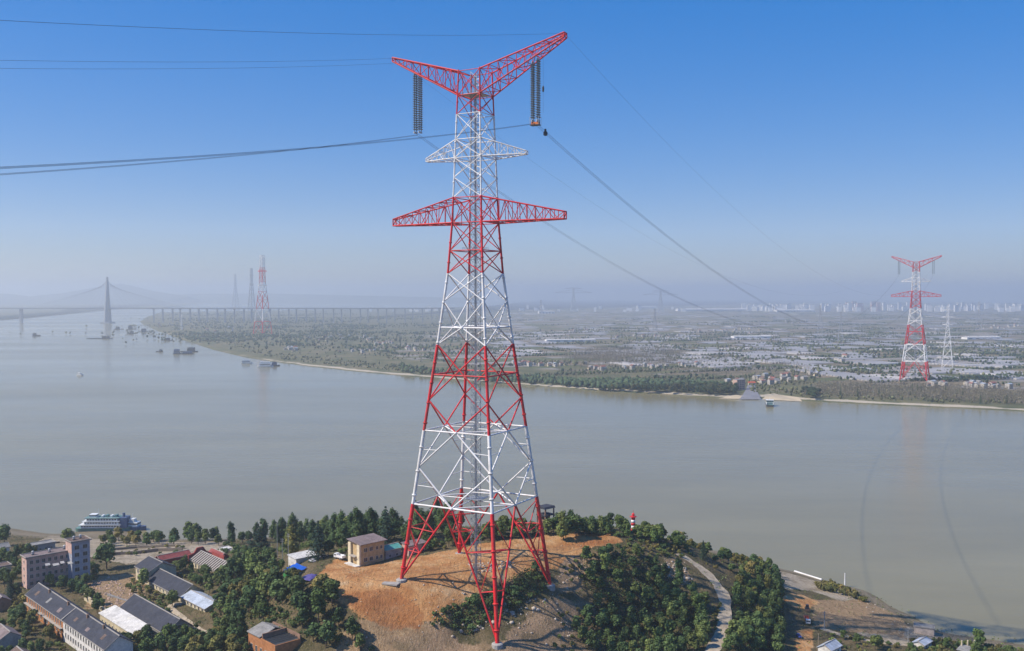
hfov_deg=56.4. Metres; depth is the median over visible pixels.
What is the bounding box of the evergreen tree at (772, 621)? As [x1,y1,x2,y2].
[769,618,775,628]
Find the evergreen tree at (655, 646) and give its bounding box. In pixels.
[649,641,662,650]
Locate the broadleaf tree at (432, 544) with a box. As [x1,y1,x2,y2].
[430,540,435,547]
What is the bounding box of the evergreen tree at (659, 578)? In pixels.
[654,571,664,585]
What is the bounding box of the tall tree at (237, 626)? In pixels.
[225,600,247,638]
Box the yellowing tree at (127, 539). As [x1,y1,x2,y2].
[123,536,131,542]
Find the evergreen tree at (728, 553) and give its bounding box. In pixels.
[724,548,732,559]
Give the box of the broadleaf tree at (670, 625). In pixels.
[664,619,676,634]
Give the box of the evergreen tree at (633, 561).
[628,555,638,568]
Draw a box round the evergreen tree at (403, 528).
[398,524,407,536]
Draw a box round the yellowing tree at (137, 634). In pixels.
[132,630,141,642]
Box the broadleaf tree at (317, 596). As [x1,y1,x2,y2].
[309,586,326,622]
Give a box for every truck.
[334,552,345,559]
[804,615,810,623]
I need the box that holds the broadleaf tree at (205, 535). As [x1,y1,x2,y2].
[202,532,209,543]
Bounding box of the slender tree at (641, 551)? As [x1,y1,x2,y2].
[636,547,643,564]
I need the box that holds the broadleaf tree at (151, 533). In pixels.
[149,531,156,541]
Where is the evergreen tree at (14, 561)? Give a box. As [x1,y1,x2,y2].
[11,557,18,565]
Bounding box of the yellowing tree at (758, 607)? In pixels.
[754,604,763,612]
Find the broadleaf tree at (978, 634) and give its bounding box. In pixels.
[972,628,985,644]
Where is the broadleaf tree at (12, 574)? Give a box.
[9,571,18,583]
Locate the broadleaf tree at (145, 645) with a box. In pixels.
[137,638,153,650]
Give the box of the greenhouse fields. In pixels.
[469,311,1023,363]
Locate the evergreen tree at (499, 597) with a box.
[488,588,502,601]
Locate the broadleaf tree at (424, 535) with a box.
[420,531,427,539]
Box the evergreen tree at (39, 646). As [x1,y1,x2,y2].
[35,640,44,650]
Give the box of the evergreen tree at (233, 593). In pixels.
[226,590,240,603]
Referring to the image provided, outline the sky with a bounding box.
[0,0,1023,299]
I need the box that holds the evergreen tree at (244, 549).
[240,545,248,553]
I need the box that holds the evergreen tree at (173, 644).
[167,638,178,650]
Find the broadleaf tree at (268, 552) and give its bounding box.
[261,549,272,557]
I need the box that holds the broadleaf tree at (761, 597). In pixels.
[755,594,768,605]
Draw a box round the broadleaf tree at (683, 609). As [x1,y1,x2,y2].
[676,605,688,618]
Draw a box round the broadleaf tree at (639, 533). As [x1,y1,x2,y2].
[635,530,642,536]
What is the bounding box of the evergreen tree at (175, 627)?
[171,624,179,632]
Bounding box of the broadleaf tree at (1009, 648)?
[1005,645,1013,650]
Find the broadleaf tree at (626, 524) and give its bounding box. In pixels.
[620,518,630,531]
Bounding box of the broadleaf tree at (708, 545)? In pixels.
[705,542,712,552]
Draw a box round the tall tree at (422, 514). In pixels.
[419,508,426,531]
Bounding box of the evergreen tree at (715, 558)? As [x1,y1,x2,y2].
[712,555,718,562]
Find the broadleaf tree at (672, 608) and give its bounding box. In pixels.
[666,600,678,615]
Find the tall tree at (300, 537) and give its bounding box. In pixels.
[296,522,305,543]
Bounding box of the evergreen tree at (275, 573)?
[266,567,282,581]
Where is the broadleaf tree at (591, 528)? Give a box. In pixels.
[588,523,595,534]
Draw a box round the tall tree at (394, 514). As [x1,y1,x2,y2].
[388,507,399,526]
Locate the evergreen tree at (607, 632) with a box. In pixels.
[603,628,611,636]
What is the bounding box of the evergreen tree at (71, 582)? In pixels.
[66,578,76,592]
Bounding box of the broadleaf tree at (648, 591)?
[640,585,655,599]
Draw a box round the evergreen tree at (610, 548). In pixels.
[606,543,613,551]
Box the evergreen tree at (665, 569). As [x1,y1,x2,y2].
[661,562,670,574]
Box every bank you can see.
[0,303,196,319]
[140,300,1023,411]
[763,395,800,400]
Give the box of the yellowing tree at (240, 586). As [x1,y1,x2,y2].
[235,580,242,592]
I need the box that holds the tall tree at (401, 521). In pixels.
[397,516,404,534]
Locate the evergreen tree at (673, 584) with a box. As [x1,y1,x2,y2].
[670,580,678,587]
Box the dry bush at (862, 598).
[859,596,867,600]
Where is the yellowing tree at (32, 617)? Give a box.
[25,609,38,626]
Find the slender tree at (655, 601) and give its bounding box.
[651,599,659,616]
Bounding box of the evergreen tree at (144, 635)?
[139,629,152,641]
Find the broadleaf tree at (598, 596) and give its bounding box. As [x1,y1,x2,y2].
[593,592,603,605]
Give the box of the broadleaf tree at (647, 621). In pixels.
[642,617,653,634]
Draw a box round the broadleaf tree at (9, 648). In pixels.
[5,645,13,650]
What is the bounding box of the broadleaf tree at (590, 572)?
[585,567,595,579]
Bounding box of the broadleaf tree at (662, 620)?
[658,616,666,627]
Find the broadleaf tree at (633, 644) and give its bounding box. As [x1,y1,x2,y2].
[629,640,637,650]
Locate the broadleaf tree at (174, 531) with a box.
[168,527,179,543]
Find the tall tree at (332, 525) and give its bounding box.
[327,512,336,539]
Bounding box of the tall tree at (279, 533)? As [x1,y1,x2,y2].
[273,517,284,543]
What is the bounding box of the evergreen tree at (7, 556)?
[3,550,11,561]
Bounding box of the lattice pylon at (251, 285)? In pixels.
[247,268,256,320]
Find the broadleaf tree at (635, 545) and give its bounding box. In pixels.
[632,542,639,555]
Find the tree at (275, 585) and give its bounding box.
[268,579,288,603]
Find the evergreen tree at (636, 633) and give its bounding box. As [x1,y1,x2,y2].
[630,624,642,640]
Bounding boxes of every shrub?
[213,618,219,622]
[281,610,288,616]
[289,620,299,625]
[332,633,343,639]
[454,611,461,616]
[461,617,469,621]
[467,623,475,629]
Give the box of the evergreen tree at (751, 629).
[746,624,756,640]
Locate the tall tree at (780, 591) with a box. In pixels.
[768,575,786,610]
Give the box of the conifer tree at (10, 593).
[4,576,18,602]
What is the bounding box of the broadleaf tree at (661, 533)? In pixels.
[657,529,664,540]
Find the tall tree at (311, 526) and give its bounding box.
[306,519,315,540]
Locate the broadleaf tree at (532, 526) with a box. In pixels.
[528,521,535,533]
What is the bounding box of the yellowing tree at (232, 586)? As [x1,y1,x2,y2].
[224,582,239,599]
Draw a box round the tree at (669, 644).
[663,634,678,650]
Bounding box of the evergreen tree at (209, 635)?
[203,628,215,650]
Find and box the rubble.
[365,556,692,646]
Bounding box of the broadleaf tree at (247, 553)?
[243,548,253,567]
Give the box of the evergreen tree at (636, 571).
[632,567,640,580]
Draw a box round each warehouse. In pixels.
[538,311,553,313]
[545,339,594,341]
[636,306,656,307]
[675,308,751,310]
[731,335,770,337]
[772,309,814,311]
[961,336,1001,339]
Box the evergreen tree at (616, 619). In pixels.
[609,614,622,629]
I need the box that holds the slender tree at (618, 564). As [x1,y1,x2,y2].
[616,556,623,568]
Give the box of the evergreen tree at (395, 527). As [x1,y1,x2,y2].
[389,520,399,537]
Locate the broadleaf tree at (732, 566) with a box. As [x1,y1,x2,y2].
[727,563,736,569]
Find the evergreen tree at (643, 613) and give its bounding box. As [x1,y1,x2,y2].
[638,607,651,626]
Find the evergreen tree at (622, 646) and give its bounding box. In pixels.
[614,641,629,650]
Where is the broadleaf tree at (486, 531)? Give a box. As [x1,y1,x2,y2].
[481,526,490,536]
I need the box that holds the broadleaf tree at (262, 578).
[255,571,269,592]
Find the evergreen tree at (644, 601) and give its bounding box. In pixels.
[639,596,650,607]
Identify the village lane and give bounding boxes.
[167,602,206,632]
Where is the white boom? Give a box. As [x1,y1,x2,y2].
[794,570,821,579]
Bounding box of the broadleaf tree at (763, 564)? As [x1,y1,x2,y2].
[756,560,767,575]
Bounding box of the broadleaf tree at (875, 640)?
[869,635,880,645]
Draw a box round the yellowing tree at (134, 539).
[131,535,139,542]
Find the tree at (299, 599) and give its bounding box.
[288,589,309,609]
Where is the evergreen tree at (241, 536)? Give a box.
[237,532,246,541]
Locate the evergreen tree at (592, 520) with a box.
[587,515,595,526]
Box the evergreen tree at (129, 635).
[124,632,133,639]
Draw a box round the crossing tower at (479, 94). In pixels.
[392,31,566,649]
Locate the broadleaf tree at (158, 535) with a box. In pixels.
[153,530,165,540]
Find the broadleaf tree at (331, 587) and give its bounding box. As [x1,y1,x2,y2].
[323,578,340,606]
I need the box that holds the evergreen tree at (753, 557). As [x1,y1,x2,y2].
[747,554,757,563]
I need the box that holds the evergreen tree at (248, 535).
[246,532,252,539]
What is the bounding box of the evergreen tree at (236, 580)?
[232,577,242,593]
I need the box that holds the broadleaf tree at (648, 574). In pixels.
[644,570,652,583]
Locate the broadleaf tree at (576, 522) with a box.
[568,514,585,538]
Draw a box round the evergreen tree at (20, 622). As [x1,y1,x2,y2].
[18,619,24,628]
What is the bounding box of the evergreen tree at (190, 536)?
[187,533,194,543]
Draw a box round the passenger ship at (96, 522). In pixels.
[75,513,131,531]
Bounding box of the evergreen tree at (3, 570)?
[0,567,11,586]
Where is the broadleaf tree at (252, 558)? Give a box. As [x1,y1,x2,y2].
[248,552,257,562]
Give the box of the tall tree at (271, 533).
[268,523,274,539]
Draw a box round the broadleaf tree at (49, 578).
[45,573,54,583]
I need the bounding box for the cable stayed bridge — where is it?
[0,277,453,322]
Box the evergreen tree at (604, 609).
[598,607,610,617]
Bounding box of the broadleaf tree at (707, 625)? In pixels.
[700,619,712,633]
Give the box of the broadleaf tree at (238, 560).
[235,558,243,569]
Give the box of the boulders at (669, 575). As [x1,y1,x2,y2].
[661,561,689,582]
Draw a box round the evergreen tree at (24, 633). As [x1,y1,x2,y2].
[21,630,30,639]
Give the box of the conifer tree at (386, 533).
[376,506,396,544]
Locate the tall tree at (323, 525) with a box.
[320,523,325,534]
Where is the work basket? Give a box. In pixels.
[530,116,540,125]
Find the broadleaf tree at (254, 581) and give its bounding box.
[249,578,259,594]
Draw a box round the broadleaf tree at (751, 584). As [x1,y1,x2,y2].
[746,579,758,590]
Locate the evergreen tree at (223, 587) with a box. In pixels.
[218,583,228,593]
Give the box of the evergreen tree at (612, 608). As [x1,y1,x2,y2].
[607,601,618,612]
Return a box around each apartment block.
[20,545,67,588]
[64,534,91,579]
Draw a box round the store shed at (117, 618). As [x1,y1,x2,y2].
[99,605,145,642]
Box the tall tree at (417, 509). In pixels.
[410,500,423,529]
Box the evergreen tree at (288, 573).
[282,566,296,587]
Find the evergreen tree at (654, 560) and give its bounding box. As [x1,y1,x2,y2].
[650,554,659,564]
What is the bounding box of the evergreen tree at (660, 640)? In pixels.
[654,636,663,648]
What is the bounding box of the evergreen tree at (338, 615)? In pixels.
[331,606,344,628]
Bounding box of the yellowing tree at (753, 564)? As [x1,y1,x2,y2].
[744,560,755,576]
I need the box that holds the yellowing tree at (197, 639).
[187,634,206,650]
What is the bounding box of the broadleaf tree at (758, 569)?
[753,565,762,573]
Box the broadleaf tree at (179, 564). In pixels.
[175,559,183,572]
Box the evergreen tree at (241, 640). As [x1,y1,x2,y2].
[234,637,249,649]
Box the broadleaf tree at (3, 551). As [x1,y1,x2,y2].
[0,548,6,558]
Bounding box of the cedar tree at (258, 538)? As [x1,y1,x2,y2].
[246,526,271,549]
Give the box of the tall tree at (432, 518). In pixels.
[425,509,435,528]
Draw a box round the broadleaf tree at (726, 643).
[721,637,731,649]
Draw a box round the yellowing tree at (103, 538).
[98,534,106,541]
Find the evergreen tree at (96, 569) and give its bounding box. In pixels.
[92,563,99,576]
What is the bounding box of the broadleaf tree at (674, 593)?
[669,587,680,599]
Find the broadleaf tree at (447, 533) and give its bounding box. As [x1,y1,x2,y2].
[443,528,453,546]
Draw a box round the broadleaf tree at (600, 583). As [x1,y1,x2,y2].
[595,576,605,591]
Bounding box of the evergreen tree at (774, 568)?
[770,563,781,573]
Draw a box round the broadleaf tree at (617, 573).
[612,568,623,586]
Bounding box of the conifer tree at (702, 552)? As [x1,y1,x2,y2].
[698,540,708,560]
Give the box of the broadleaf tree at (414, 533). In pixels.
[410,529,415,539]
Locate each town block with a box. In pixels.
[741,302,745,307]
[809,304,814,309]
[824,306,828,311]
[847,303,851,310]
[876,303,880,310]
[882,302,885,310]
[927,305,932,311]
[954,305,958,311]
[979,304,983,310]
[984,303,988,308]
[998,307,1003,311]
[1010,306,1014,311]
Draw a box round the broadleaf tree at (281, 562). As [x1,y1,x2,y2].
[278,559,284,570]
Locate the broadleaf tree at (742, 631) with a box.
[736,624,748,647]
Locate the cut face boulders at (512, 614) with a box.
[459,595,545,632]
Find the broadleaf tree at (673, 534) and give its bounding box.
[670,532,676,540]
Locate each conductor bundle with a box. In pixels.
[0,135,417,174]
[1,123,532,168]
[419,135,889,331]
[537,126,931,332]
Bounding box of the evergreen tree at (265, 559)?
[259,553,268,562]
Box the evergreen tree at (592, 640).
[585,630,598,650]
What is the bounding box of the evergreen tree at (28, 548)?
[22,542,35,553]
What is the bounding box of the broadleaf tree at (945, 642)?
[942,637,948,648]
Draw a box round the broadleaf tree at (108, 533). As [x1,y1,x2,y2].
[105,529,112,539]
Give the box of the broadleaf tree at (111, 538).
[107,534,116,542]
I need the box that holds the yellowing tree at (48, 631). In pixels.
[42,624,57,640]
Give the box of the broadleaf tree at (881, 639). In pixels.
[876,634,883,644]
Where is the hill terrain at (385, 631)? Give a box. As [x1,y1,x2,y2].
[0,524,1023,650]
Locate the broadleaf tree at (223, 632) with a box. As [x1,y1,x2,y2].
[215,629,227,644]
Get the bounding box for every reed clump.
[815,581,824,587]
[828,585,837,592]
[838,589,845,594]
[848,592,856,597]
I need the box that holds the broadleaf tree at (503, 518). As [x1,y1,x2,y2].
[499,515,508,525]
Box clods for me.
[329,535,603,617]
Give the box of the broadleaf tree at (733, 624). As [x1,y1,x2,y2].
[728,619,741,631]
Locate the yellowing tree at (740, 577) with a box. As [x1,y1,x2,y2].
[735,574,745,587]
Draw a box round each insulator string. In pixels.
[413,74,417,133]
[417,76,422,133]
[530,61,535,121]
[535,57,540,121]
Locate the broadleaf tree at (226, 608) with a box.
[221,602,231,615]
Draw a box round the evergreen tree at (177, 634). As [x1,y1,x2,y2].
[172,629,184,640]
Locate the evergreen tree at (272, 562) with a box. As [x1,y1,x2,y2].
[266,557,279,568]
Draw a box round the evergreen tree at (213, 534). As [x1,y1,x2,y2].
[208,528,217,538]
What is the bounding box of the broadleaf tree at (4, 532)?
[0,523,10,541]
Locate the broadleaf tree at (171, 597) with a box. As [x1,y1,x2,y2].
[165,589,179,604]
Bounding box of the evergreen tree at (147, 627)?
[141,624,153,634]
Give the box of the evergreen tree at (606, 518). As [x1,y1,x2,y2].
[604,516,610,523]
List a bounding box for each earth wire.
[0,20,561,34]
[0,58,391,68]
[419,77,888,294]
[567,36,927,295]
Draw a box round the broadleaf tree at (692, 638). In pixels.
[687,632,699,650]
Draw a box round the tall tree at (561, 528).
[554,511,569,540]
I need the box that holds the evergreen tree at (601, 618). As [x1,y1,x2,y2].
[595,612,608,628]
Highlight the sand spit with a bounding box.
[720,395,741,398]
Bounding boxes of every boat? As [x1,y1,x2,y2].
[86,336,112,338]
[173,349,193,353]
[180,347,197,351]
[241,359,251,363]
[257,361,272,366]
[765,399,773,406]
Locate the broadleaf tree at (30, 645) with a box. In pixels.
[27,640,34,650]
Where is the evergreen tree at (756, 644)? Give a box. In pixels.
[750,636,762,650]
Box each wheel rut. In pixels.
[334,544,577,574]
[339,544,582,576]
[345,548,580,580]
[346,546,590,580]
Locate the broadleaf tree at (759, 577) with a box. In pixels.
[754,574,762,580]
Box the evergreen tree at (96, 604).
[91,598,101,613]
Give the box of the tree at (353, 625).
[345,615,361,640]
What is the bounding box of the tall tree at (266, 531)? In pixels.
[259,518,268,534]
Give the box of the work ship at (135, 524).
[128,518,145,530]
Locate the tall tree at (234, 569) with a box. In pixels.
[222,556,242,584]
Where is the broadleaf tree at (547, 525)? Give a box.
[543,518,553,532]
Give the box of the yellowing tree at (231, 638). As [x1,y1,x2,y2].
[225,633,236,649]
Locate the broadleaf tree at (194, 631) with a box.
[186,628,198,636]
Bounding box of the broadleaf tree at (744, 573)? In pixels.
[736,569,748,582]
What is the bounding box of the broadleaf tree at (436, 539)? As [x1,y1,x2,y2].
[433,537,439,546]
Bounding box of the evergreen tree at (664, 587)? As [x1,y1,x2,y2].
[658,581,669,597]
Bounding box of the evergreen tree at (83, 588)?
[79,584,88,593]
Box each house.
[0,542,10,550]
[0,561,11,571]
[0,593,10,610]
[0,623,21,650]
[11,646,28,650]
[30,539,55,549]
[134,556,176,583]
[180,589,213,611]
[218,545,232,550]
[287,550,316,566]
[344,533,387,566]
[384,542,402,559]
[400,538,426,555]
[767,379,773,384]
[817,638,842,650]
[912,636,932,648]
[913,622,934,635]
[956,644,970,650]
[1004,383,1012,388]
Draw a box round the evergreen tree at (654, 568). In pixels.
[650,565,662,576]
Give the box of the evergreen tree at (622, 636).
[617,631,626,641]
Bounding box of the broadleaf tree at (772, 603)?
[768,600,777,609]
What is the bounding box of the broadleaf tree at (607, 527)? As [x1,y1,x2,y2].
[604,524,610,532]
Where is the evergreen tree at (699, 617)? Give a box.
[693,613,707,625]
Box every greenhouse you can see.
[714,366,751,367]
[866,362,898,364]
[930,371,957,373]
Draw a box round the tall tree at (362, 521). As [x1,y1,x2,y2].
[351,516,364,536]
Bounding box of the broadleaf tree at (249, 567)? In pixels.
[241,562,256,576]
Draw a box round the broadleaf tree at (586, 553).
[581,545,592,563]
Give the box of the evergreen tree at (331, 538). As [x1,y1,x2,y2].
[323,536,334,551]
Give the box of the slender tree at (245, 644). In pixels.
[242,642,249,650]
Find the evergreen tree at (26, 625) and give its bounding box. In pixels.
[21,620,31,630]
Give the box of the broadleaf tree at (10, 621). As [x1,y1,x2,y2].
[6,617,16,626]
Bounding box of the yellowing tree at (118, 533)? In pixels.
[113,527,123,540]
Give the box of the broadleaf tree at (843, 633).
[840,630,846,637]
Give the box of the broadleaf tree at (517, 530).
[515,524,522,536]
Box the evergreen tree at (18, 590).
[11,582,21,598]
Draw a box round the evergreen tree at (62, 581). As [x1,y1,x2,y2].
[56,575,67,590]
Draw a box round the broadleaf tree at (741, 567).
[738,564,744,570]
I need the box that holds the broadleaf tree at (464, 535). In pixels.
[457,526,469,539]
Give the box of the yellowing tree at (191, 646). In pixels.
[184,642,201,650]
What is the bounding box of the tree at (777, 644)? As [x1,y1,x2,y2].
[770,633,784,650]
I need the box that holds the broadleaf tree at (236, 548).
[230,546,240,553]
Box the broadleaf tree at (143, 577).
[136,567,149,587]
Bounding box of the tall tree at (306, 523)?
[302,518,309,539]
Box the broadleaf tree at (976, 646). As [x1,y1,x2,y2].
[970,641,983,650]
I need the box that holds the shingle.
[867,601,931,637]
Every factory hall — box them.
[120,593,193,636]
[147,568,203,601]
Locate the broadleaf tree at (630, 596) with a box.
[626,592,635,605]
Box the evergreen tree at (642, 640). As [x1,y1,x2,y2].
[639,635,649,648]
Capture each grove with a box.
[9,302,1023,379]
[122,309,524,350]
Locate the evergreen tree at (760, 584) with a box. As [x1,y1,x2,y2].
[756,580,764,593]
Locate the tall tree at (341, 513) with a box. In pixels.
[334,510,345,531]
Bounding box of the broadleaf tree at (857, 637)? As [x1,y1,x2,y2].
[852,633,861,643]
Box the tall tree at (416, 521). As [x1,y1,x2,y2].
[412,513,422,538]
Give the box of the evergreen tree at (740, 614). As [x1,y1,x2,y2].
[734,610,744,618]
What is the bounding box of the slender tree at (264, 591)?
[260,584,267,595]
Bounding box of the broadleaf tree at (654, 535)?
[649,530,658,544]
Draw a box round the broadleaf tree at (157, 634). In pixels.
[153,632,165,638]
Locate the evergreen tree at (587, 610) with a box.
[580,604,594,616]
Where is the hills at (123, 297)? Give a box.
[8,284,197,303]
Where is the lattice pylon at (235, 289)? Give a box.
[231,274,239,311]
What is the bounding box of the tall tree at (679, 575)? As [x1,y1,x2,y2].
[674,556,684,586]
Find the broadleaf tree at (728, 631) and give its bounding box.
[724,628,733,637]
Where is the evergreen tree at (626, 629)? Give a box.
[622,626,629,635]
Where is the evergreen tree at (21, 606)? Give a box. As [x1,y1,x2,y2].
[15,603,27,609]
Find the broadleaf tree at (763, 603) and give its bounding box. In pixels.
[759,599,766,606]
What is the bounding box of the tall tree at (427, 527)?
[422,516,435,535]
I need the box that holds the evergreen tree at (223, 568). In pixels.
[217,564,227,576]
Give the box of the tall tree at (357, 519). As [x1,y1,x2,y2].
[351,507,363,536]
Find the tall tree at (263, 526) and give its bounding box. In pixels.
[259,519,266,537]
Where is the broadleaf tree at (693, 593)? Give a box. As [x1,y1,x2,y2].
[689,590,697,600]
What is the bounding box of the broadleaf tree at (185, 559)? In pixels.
[181,554,189,567]
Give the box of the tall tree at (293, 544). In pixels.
[284,525,300,553]
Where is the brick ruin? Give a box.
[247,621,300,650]
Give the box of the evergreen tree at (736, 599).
[732,593,741,606]
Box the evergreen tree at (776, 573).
[772,570,784,585]
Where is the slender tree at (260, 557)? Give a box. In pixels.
[256,555,263,561]
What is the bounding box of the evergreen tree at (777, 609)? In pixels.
[773,605,784,619]
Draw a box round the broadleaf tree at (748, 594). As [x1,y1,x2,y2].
[744,590,754,602]
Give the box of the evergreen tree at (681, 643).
[676,635,687,650]
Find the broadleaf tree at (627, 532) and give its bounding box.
[623,529,630,537]
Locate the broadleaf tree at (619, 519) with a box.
[614,514,624,531]
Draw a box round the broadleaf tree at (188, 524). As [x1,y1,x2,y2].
[183,521,191,539]
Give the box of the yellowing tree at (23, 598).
[18,594,26,604]
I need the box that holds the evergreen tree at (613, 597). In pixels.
[607,593,618,604]
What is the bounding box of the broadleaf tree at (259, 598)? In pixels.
[250,594,269,617]
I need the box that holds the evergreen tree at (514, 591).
[509,585,519,595]
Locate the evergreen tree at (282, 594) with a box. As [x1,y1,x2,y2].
[277,587,288,604]
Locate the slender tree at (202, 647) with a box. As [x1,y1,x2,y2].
[197,642,207,650]
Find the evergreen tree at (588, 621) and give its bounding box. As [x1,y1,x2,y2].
[584,616,591,625]
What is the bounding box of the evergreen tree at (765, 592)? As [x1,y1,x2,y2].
[761,588,770,596]
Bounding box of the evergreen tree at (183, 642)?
[177,634,190,650]
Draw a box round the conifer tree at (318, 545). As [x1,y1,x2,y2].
[305,521,329,562]
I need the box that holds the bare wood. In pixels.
[550,344,1023,404]
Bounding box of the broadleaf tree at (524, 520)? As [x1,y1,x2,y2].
[519,518,526,531]
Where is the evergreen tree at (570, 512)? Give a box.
[565,509,573,517]
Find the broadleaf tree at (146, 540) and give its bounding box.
[142,536,150,545]
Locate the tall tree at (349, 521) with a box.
[347,512,353,536]
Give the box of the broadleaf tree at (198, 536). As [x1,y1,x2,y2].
[194,531,201,544]
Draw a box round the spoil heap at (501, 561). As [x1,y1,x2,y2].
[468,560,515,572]
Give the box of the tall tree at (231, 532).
[226,521,236,542]
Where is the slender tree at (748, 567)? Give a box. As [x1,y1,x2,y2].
[744,564,752,574]
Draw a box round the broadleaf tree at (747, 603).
[743,597,751,609]
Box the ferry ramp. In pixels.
[740,385,760,398]
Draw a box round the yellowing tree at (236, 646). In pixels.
[228,642,242,650]
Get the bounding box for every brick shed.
[155,549,190,562]
[208,548,228,557]
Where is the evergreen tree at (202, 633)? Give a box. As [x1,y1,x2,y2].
[195,631,205,636]
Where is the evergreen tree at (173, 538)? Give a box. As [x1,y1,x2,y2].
[168,535,178,543]
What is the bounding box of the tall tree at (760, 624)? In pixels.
[750,609,768,638]
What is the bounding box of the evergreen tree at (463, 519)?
[456,512,464,523]
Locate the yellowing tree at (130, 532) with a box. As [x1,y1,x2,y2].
[127,530,133,535]
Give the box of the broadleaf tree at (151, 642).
[149,639,154,649]
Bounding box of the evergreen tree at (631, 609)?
[627,604,637,614]
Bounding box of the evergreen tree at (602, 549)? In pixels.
[598,546,608,556]
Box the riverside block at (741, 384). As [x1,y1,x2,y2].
[733,379,745,389]
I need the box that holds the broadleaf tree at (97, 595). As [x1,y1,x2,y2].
[92,592,102,599]
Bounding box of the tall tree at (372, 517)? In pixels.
[367,507,377,533]
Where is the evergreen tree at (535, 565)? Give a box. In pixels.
[531,560,538,571]
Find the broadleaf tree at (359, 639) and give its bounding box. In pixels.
[354,632,365,646]
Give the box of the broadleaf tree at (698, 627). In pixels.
[695,624,704,639]
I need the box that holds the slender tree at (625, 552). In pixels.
[621,546,626,560]
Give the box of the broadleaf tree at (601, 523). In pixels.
[595,515,606,528]
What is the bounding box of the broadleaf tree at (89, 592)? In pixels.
[83,587,95,597]
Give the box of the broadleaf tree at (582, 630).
[577,624,587,637]
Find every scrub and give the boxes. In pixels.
[171,317,1022,403]
[210,553,783,650]
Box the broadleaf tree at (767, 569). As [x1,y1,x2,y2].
[763,567,771,573]
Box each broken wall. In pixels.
[84,593,105,610]
[107,594,126,600]
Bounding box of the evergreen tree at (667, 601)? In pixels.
[661,595,671,608]
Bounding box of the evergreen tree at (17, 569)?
[12,566,21,575]
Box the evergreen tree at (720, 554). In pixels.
[717,550,724,558]
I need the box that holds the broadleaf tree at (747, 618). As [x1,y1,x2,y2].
[741,615,754,627]
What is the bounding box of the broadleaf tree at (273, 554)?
[270,552,276,559]
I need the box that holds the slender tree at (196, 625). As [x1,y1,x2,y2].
[193,620,200,631]
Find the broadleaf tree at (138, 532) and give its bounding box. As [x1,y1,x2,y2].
[134,530,141,543]
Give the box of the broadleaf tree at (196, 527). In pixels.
[191,523,201,531]
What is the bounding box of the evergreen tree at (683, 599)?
[678,592,690,606]
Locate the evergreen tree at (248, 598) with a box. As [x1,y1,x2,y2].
[238,584,258,611]
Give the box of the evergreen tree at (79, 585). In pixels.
[75,580,84,594]
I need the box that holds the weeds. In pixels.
[340,535,611,616]
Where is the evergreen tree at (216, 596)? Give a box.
[212,592,226,612]
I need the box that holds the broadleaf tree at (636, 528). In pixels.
[631,524,643,533]
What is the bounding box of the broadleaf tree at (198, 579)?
[194,574,203,583]
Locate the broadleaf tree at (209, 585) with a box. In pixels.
[204,577,214,593]
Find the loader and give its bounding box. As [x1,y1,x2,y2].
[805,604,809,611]
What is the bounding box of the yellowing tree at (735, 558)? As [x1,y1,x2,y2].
[732,554,739,564]
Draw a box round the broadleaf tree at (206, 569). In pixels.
[200,565,211,574]
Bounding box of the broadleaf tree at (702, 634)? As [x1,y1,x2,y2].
[697,629,709,647]
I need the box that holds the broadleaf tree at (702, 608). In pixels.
[694,602,708,619]
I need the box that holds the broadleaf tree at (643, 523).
[641,521,647,532]
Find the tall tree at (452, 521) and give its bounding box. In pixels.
[445,505,457,529]
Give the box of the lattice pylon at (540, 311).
[538,300,543,318]
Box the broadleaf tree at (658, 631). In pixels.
[652,626,663,638]
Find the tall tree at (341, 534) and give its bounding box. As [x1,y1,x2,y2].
[334,516,348,547]
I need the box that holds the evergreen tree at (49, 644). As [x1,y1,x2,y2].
[45,641,53,649]
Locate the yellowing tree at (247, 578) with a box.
[242,573,254,592]
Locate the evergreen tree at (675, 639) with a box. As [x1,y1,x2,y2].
[665,633,677,642]
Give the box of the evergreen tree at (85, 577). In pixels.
[80,572,91,581]
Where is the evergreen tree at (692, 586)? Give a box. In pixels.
[686,580,697,590]
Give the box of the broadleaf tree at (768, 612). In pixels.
[762,606,776,620]
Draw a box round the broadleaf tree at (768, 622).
[761,618,772,629]
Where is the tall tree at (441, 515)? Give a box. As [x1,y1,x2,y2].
[438,504,447,531]
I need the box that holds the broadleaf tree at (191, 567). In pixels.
[188,563,193,571]
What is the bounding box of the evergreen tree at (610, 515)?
[607,512,614,523]
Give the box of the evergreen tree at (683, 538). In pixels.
[680,535,686,544]
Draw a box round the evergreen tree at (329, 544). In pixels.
[324,540,334,554]
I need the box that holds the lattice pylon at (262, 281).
[253,255,271,333]
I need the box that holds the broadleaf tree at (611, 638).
[605,635,616,644]
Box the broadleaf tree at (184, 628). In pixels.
[181,623,188,633]
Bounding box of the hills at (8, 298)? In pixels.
[0,293,35,303]
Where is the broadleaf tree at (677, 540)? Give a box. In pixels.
[672,535,682,548]
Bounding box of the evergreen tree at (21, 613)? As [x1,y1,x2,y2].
[15,608,27,618]
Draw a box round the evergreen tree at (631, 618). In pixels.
[626,613,637,631]
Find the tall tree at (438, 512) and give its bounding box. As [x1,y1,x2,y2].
[435,508,440,526]
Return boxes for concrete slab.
[382,581,399,585]
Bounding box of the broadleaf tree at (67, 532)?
[60,528,75,538]
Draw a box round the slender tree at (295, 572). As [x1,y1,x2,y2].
[291,569,300,577]
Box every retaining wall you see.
[114,548,182,554]
[115,544,174,549]
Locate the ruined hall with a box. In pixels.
[188,546,227,571]
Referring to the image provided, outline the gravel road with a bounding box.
[676,553,731,650]
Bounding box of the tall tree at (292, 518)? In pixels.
[285,512,298,539]

